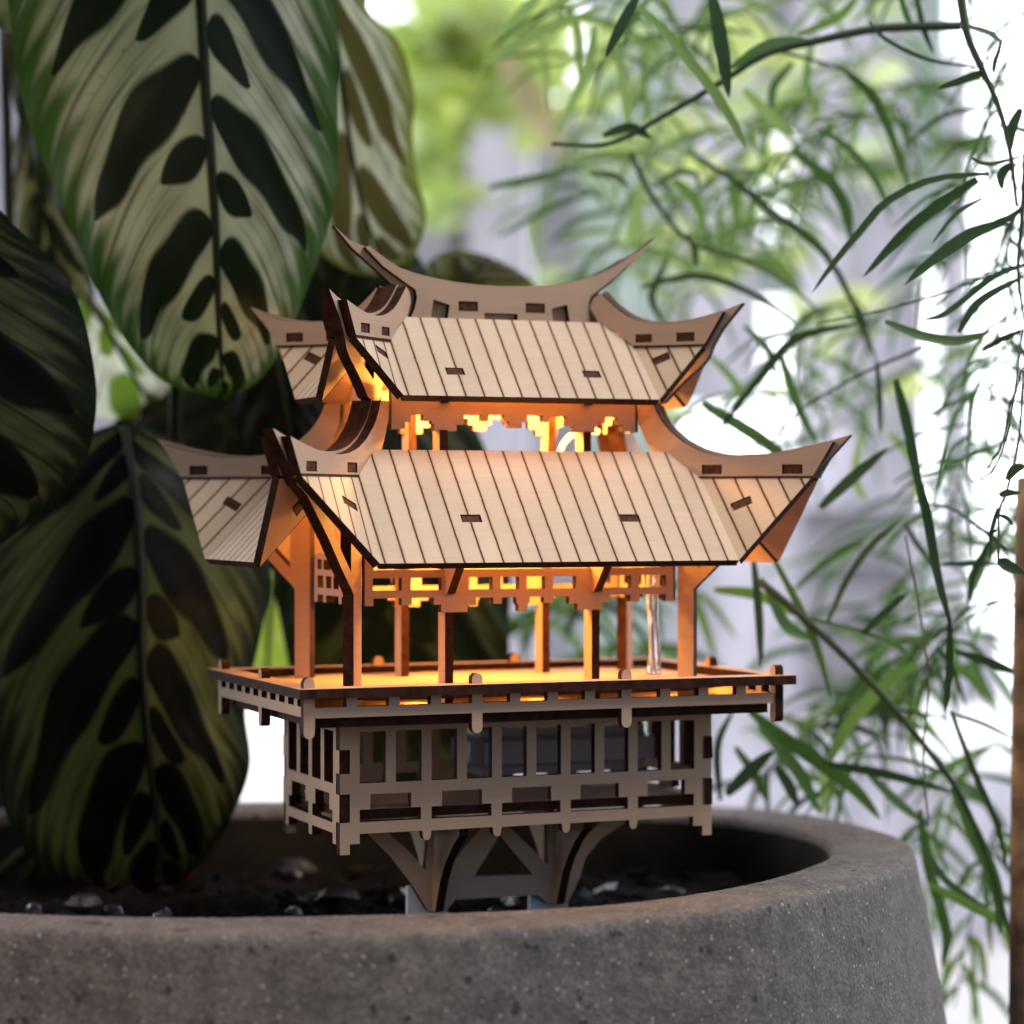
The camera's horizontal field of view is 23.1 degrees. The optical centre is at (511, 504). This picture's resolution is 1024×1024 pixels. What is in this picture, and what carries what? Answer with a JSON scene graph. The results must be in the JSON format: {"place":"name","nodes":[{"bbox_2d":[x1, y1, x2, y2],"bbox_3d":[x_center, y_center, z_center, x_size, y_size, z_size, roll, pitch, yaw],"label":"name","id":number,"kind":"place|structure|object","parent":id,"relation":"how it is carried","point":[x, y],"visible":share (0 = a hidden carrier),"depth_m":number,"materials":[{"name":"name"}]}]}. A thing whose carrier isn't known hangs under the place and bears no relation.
{"place":"outdoors","nodes":[
{"label":"outdoors","id":0,"kind":"place"},
{"bbox_2d":[239,674,1011,1023],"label":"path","id":1,"kind":"structure","parent":0,"point":[265,770],"depth_m":2.99,"materials":[{"name":"white"}]},
{"bbox_2d":[0,0,1010,941],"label":"garden screen","id":2,"kind":"object","parent":1,"relation":"on","point":[492,160],"visible":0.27,"depth_m":1.75,"materials":[{"name":"white"}]},
{"bbox_2d":[270,0,942,572],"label":"background bush","id":3,"kind":"object","parent":1,"relation":"on","point":[446,46],"visible":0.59,"depth_m":1.58,"materials":[{"name":"green plant"}]},
{"bbox_2d":[367,0,1023,674],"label":"sky","id":4,"kind":"structure","parent":0,"point":[763,416],"depth_m":4.52,"materials":[{"name":"white"}]},
{"label":"ground","id":5,"kind":"structure","parent":0,"visible":0},
{"bbox_2d":[0,801,946,1023],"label":"plant pot","id":6,"kind":"object","parent":5,"relation":"on","point":[819,920],"visible":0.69,"depth_m":0.57,"materials":[{"name":"concrete"}]},
{"bbox_2d":[0,861,751,917],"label":"soil","id":7,"kind":"structure","parent":6,"relation":"in","point":[50,894],"depth_m":0.72,"materials":[{"name":"black soil"}]},
{"bbox_2d":[0,0,534,891],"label":"prayer plant","id":8,"kind":"object","parent":7,"relation":"in","point":[188,184],"visible":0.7,"depth_m":0.72,"materials":[{"name":"green plant"}]},
{"bbox_2d":[0,858,733,916],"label":"bark chips","id":9,"kind":"object","parent":7,"relation":"on","point":[291,868],"visible":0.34,"depth_m":0.71,"materials":[{"name":"black wood"}]},
{"bbox_2d":[157,225,852,913],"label":"model pavilion","id":10,"kind":"structure","parent":7,"relation":"on","point":[327,503],"depth_m":0.65,"materials":[{"name":"brown wood"}]},
{"bbox_2d":[451,723,653,774],"bbox_3d":[0.011,0.066,0.681,0.054,0.012,0.020,0,0,-22],"label":"battery case","id":11,"kind":"object","parent":10,"relation":"in","point":[546,750],"visible":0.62,"depth_m":0.67,"materials":[{"name":"grey plastic"}]},
{"bbox_2d":[558,428,660,674],"bbox_3d":[0.005,0.008,0.665,0.088,0.083,0.019,0,0,-22],"label":"string light","id":12,"kind":"object","parent":10,"relation":"on","point":[654,657],"visible":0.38,"depth_m":0.67,"materials":[{"name":"white"}]},
{"bbox_2d":[467,0,1023,1023],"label":"narrow leaved shrub","id":13,"kind":"object","parent":5,"relation":"on","point":[869,694],"visible":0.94,"depth_m":0.80,"materials":[{"name":"green plant"}]},
{"bbox_2d":[904,328,1023,826],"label":"trailing vine","id":14,"kind":"object","parent":13,"relation":"attached to","point":[1006,564],"visible":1,"depth_m":0.65,"materials":[{"name":"green plant"}]}
]}

